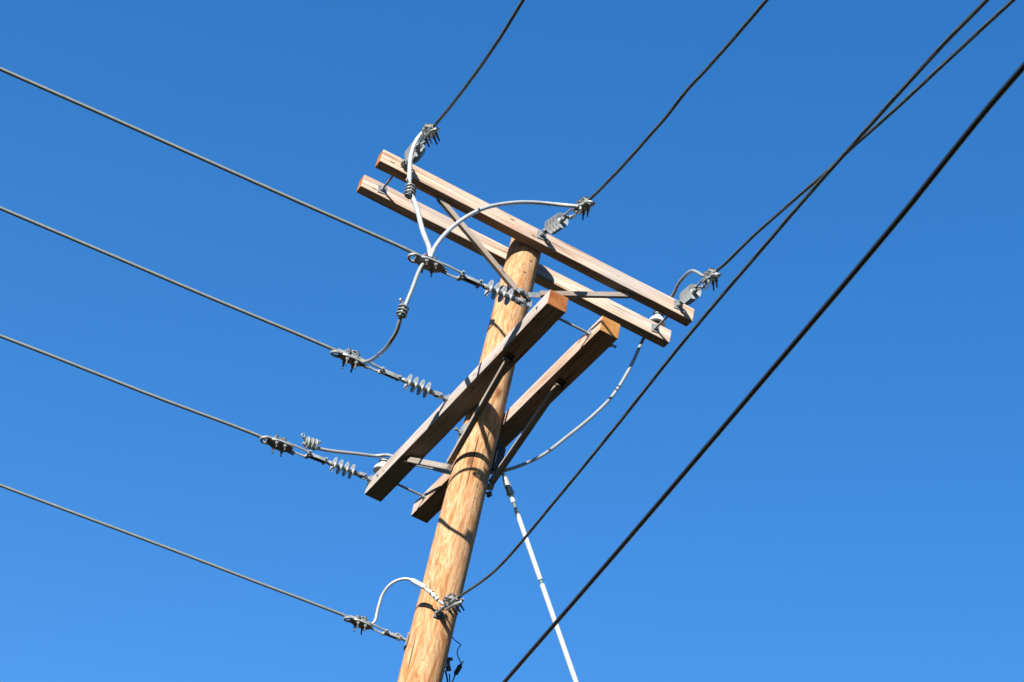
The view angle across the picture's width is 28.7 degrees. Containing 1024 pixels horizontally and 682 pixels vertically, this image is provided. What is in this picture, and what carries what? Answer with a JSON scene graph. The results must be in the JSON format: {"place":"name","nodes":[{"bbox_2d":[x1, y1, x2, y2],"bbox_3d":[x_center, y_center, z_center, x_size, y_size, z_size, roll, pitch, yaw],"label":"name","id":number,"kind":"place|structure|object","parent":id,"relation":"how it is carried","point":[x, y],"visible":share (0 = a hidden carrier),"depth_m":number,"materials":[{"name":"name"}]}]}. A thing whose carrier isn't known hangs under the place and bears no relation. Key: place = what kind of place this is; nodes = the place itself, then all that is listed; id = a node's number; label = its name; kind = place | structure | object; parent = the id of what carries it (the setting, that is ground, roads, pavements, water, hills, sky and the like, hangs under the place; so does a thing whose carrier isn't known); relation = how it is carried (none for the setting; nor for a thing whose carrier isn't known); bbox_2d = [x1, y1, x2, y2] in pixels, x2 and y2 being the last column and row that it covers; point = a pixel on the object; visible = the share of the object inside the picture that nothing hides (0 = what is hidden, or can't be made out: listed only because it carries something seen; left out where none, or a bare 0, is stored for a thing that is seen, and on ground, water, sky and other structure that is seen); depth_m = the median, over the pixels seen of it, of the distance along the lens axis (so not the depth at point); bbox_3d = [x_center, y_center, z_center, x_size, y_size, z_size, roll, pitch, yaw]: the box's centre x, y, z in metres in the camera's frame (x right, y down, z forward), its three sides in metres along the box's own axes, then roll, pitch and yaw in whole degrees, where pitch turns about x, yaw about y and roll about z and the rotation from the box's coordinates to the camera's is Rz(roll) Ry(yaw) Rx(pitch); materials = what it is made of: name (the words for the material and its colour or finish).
{"place":"outdoors","nodes":[
{"label":"outdoors","id":0,"kind":"place"},
{"bbox_2d":[0,0,1023,681],"label":"sky","id":1,"kind":"structure","parent":0,"point":[860,518],"materials":[{"name":"blue"}]},
{"bbox_3d":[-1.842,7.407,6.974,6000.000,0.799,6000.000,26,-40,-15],"label":"ground","id":2,"kind":"structure","parent":0,"visible":0},
{"bbox_2d":[395,237,540,681],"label":"utility pole","id":3,"kind":"object","parent":2,"relation":"on","point":[476,463],"visible":0.81,"depth_m":12.13,"materials":[{"name":"brown wood"}]},
{"bbox_2d":[343,614,401,638],"bbox_3d":[-0.806,1.657,11.541,0.367,0.108,0.066,25,-46,-17],"label":"strain clamp","id":4,"kind":"object","parent":3,"relation":"attached to","point":[362,622],"visible":1,"depth_m":11.52,"materials":[{"name":"metal"}]},
{"bbox_2d":[0,484,348,618],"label":"conductor wire","id":5,"kind":"object","parent":4,"relation":"attached to","point":[168,548],"visible":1,"depth_m":11.16,"materials":[{"name":"grey metal"}]},
{"bbox_2d":[371,577,444,623],"bbox_3d":[-0.579,1.506,11.549,0.495,0.308,0.077,-4,-42,20],"label":"jumper wire","id":6,"kind":"object","parent":4,"relation":"attached to","point":[386,589],"visible":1,"depth_m":11.63,"materials":[{"name":"metal"}]},
{"bbox_2d":[411,578,426,588],"bbox_3d":[-0.542,1.409,11.607,0.099,0.065,0.030,4,-40,12],"label":"compression sleeve","id":7,"kind":"object","parent":6,"relation":"attached to","point":[421,585],"visible":1,"depth_m":11.60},
{"bbox_2d":[428,583,438,600],"bbox_3d":[-0.451,1.454,11.553,0.079,0.103,0.034,9,-39,6],"label":"split bolt","id":8,"kind":"object","parent":6,"relation":"attached to","point":[433,594],"visible":1,"depth_m":11.54,"materials":[{"name":"metal"}]},
{"bbox_2d":[445,657,452,681],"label":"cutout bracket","id":9,"kind":"object","parent":3,"relation":"attached to","point":[448,666],"visible":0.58,"depth_m":11.72,"materials":[{"name":"metal"}]},
{"bbox_2d":[452,661,463,681],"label":"surge arrester","id":10,"kind":"object","parent":9,"relation":"attached to","point":[457,670],"visible":1,"depth_m":11.74,"materials":[{"name":"plastic"}]},
{"bbox_2d":[435,593,464,616],"bbox_3d":[-0.354,1.518,11.464,0.129,0.078,0.333,57,-31,3],"label":"strain clamp","id":11,"kind":"object","parent":3,"relation":"attached to","point":[452,602],"visible":1,"depth_m":11.41,"materials":[{"name":"metal"}]},
{"bbox_2d":[457,0,989,597],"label":"conductor wire","id":12,"kind":"object","parent":11,"relation":"attached to","point":[837,162],"visible":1,"depth_m":8.12,"materials":[{"name":"black metal"}]},
{"bbox_2d":[452,637,460,662],"bbox_3d":[-0.341,1.801,11.819,0.149,0.193,0.030,35,-43,-24],"label":"lead wire","id":13,"kind":"object","parent":3,"relation":"attached to","point":[457,649],"visible":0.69,"depth_m":11.82,"materials":[{"name":"metal"}]},
{"bbox_2d":[361,289,616,501],"bbox_3d":[-0.221,0.615,12.575,0.618,0.643,2.568,26,-40,-15],"label":"crossarm","id":14,"kind":"object","parent":3,"relation":"attached to","point":[528,331],"visible":0.99,"depth_m":12.40,"materials":[{"name":"brown wood"}]},
{"bbox_2d":[323,457,366,478],"bbox_3d":[-1.132,0.862,13.505,0.319,0.109,0.109,23,-54,-18],"label":"insulator","id":15,"kind":"object","parent":14,"relation":"attached to","point":[333,464],"visible":1,"depth_m":13.50,"materials":[{"name":"ceramic"}]},
{"bbox_2d":[260,435,327,464],"bbox_3d":[-1.464,0.728,13.379,0.484,0.143,0.086,23,-54,-18],"label":"strain clamp","id":16,"kind":"object","parent":15,"relation":"attached to","point":[281,444],"visible":1,"depth_m":13.35,"materials":[{"name":"metal"}]},
{"bbox_2d":[0,334,293,454],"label":"conductor wire","id":17,"kind":"object","parent":16,"relation":"attached to","point":[129,386],"visible":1,"depth_m":13.04,"materials":[{"name":"grey metal"}]},
{"bbox_2d":[373,456,388,473],"bbox_3d":[-0.880,0.865,13.603,0.120,0.170,0.120,26,-40,-15],"label":"pin insulator","id":18,"kind":"object","parent":14,"relation":"attached to","point":[380,464],"visible":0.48,"depth_m":13.60,"materials":[{"name":"white ceramic"}]},
{"bbox_2d":[396,374,442,397],"bbox_3d":[-0.587,0.290,12.656,0.319,0.109,0.109,24,-34,-18],"label":"insulator","id":19,"kind":"object","parent":14,"relation":"attached to","point":[420,387],"visible":1,"depth_m":12.65,"materials":[{"name":"ceramic"}]},
{"bbox_2d":[330,348,401,380],"bbox_3d":[-0.919,0.152,12.537,0.484,0.143,0.086,24,-34,-18],"label":"strain clamp","id":20,"kind":"object","parent":19,"relation":"attached to","point":[352,358],"visible":1,"depth_m":12.51,"materials":[{"name":"metal"}]},
{"bbox_2d":[0,206,368,368],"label":"conductor wire","id":21,"kind":"object","parent":20,"relation":"attached to","point":[83,243],"visible":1,"depth_m":12.13,"materials":[{"name":"grey metal"}]},
{"bbox_2d":[477,280,525,304],"bbox_3d":[-0.066,-0.283,11.890,0.319,0.109,0.109,23,-54,-18],"label":"insulator","id":22,"kind":"object","parent":14,"relation":"attached to","point":[496,291],"visible":1,"depth_m":11.89,"materials":[{"name":"grey ceramic"}]},
{"bbox_2d":[407,253,482,288],"bbox_3d":[-0.398,-0.417,11.764,0.484,0.143,0.086,23,-54,-18],"label":"strain clamp","id":23,"kind":"object","parent":22,"relation":"attached to","point":[433,265],"visible":1,"depth_m":11.74,"materials":[{"name":"metal"}]},
{"bbox_2d":[0,67,447,272],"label":"conductor wire","id":24,"kind":"object","parent":23,"relation":"attached to","point":[170,144],"visible":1,"depth_m":11.31,"materials":[{"name":"grey metal"}]},
{"bbox_2d":[360,262,424,363],"bbox_3d":[-0.764,0.001,11.945,0.070,0.536,1.129,22,-39,-10],"label":"jumper wire","id":25,"kind":"object","parent":23,"relation":"attached to","point":[399,321],"visible":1,"depth_m":11.55,"materials":[{"name":"metal"}]},
{"bbox_2d":[396,298,408,318],"bbox_3d":[-0.626,-0.177,11.424,0.059,0.130,0.080,-6,-39,35],"label":"tap connector","id":26,"kind":"object","parent":25,"relation":"attached to","point":[402,310],"visible":1,"depth_m":11.41,"materials":[{"name":"metal"}]},
{"bbox_2d":[356,175,671,347],"bbox_3d":[0.040,-0.534,13.694,2.440,0.112,0.088,26,-40,-15],"label":"crossarm","id":27,"kind":"object","parent":3,"relation":"attached to","point":[441,224],"visible":0.89,"depth_m":13.64,"materials":[{"name":"brown wood"}]},
{"bbox_2d":[649,310,664,326],"bbox_3d":[1.024,-0.148,14.085,0.120,0.158,0.120,26,-40,-15],"label":"pin insulator","id":28,"kind":"object","parent":27,"relation":"attached to","point":[657,317],"visible":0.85,"depth_m":14.05,"materials":[{"name":"white ceramic"}]},
{"bbox_2d":[302,269,706,474],"bbox_3d":[0.086,0.329,13.597,2.735,1.909,0.748,-5,-42,22],"label":"jumper wire","id":29,"kind":"object","parent":28,"relation":"hanging from","point":[607,401],"visible":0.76,"depth_m":13.50,"materials":[{"name":"metal"}]},
{"bbox_2d":[301,433,320,450],"bbox_3d":[-1.357,0.686,13.476,0.161,0.099,0.073,17,-26,-23],"label":"tap connector","id":30,"kind":"object","parent":29,"relation":"attached to","point":[313,443],"visible":1,"depth_m":13.46,"materials":[{"name":"metal"}]},
{"bbox_2d":[411,316,619,522],"bbox_3d":[-0.067,0.721,12.603,0.136,0.573,2.568,26,-40,-15],"label":"crossarm","id":31,"kind":"object","parent":3,"relation":"attached to","point":[524,412],"visible":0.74,"depth_m":12.31,"materials":[{"name":"brown wood"}]},
{"bbox_2d":[375,150,693,329],"bbox_3d":[0.075,-0.444,13.438,2.440,0.560,0.504,26,-40,-15],"label":"crossarm","id":32,"kind":"object","parent":3,"relation":"attached to","point":[446,195],"visible":0.93,"depth_m":13.41,"materials":[{"name":"beige wood"}]},
{"bbox_2d":[404,142,424,162],"bbox_3d":[-0.634,-1.223,13.002,0.107,0.107,0.312,22,-19,-11],"label":"insulator","id":33,"kind":"object","parent":32,"relation":"attached to","point":[419,152],"visible":0.66,"depth_m":12.94,"materials":[{"name":"ceramic"}]},
{"bbox_2d":[416,123,439,146],"bbox_3d":[-0.529,-1.297,12.680,0.084,0.140,0.360,-21,-7,-21],"label":"strain clamp","id":34,"kind":"object","parent":33,"relation":"attached to","point":[429,130],"visible":1,"depth_m":12.62,"materials":[{"name":"metal"}]},
{"bbox_2d":[407,131,431,256],"bbox_3d":[-0.552,-0.926,12.346,0.544,1.397,0.107,-20,-49,35],"label":"jumper wire","id":35,"kind":"object","parent":34,"relation":"hanging from","point":[414,200],"visible":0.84,"depth_m":12.38,"materials":[{"name":"metal"}]},
{"bbox_2d":[404,178,415,199],"bbox_3d":[-0.635,-0.941,12.470,0.070,0.153,0.094,-12,-45,18],"label":"tap connector","id":36,"kind":"object","parent":35,"relation":"attached to","point":[410,189],"visible":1,"depth_m":12.45,"materials":[{"name":"metal"}]},
{"bbox_2d":[433,0,524,127],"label":"conductor wire","id":37,"kind":"object","parent":34,"relation":"attached to","point":[485,59],"visible":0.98,"depth_m":11.53,"materials":[{"name":"black metal"}]},
{"bbox_2d":[542,213,568,233],"bbox_3d":[0.290,-0.776,13.288,0.107,0.107,0.312,29,-27,-18],"label":"insulator","id":38,"kind":"object","parent":32,"relation":"attached to","point":[556,223],"visible":1,"depth_m":13.24,"materials":[{"name":"ceramic"}]},
{"bbox_2d":[562,196,594,219],"bbox_3d":[0.438,-0.856,13.011,0.085,0.140,0.360,18,-23,-23],"label":"strain clamp","id":39,"kind":"object","parent":38,"relation":"attached to","point":[584,206],"visible":1,"depth_m":12.96,"materials":[{"name":"metal"}]},
{"bbox_2d":[429,200,577,257],"bbox_3d":[-0.069,-0.655,12.422,1.036,1.256,0.184,38,-45,-27],"label":"jumper wire","id":40,"kind":"object","parent":39,"relation":"attached to","point":[458,222],"visible":1,"depth_m":12.56,"materials":[{"name":"metal"}]},
{"bbox_2d":[589,0,768,199],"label":"conductor wire","id":41,"kind":"object","parent":39,"relation":"attached to","point":[696,80],"visible":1,"depth_m":11.58,"materials":[{"name":"black metal"}]},
{"bbox_2d":[679,284,700,304],"bbox_3d":[1.206,-0.312,13.569,0.107,0.107,0.312,21,-21,-10],"label":"insulator","id":42,"kind":"object","parent":32,"relation":"attached to","point":[690,294],"visible":0.99,"depth_m":13.51,"materials":[{"name":"ceramic"}]},
{"bbox_2d":[694,268,721,290],"bbox_3d":[1.301,-0.399,13.254,0.085,0.140,0.360,2,-17,-16],"label":"strain clamp","id":43,"kind":"object","parent":42,"relation":"attached to","point":[712,276],"visible":1,"depth_m":13.19,"materials":[{"name":"metal"}]},
{"bbox_2d":[715,0,1015,271],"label":"conductor wire","id":44,"kind":"object","parent":43,"relation":"attached to","point":[902,102],"visible":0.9,"depth_m":11.13,"materials":[{"name":"black metal"}]},
{"bbox_2d":[502,472,578,681],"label":"guy rod","id":45,"kind":"object","parent":3,"relation":"attached to","point":[510,493],"visible":0.99,"depth_m":12.24,"materials":[{"name":"metal"}]},
{"bbox_2d":[502,62,1023,681],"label":"communication cable","id":46,"kind":"object","parent":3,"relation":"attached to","point":[994,100],"visible":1,"depth_m":7.60,"materials":[{"name":"black rubber"}]}
]}

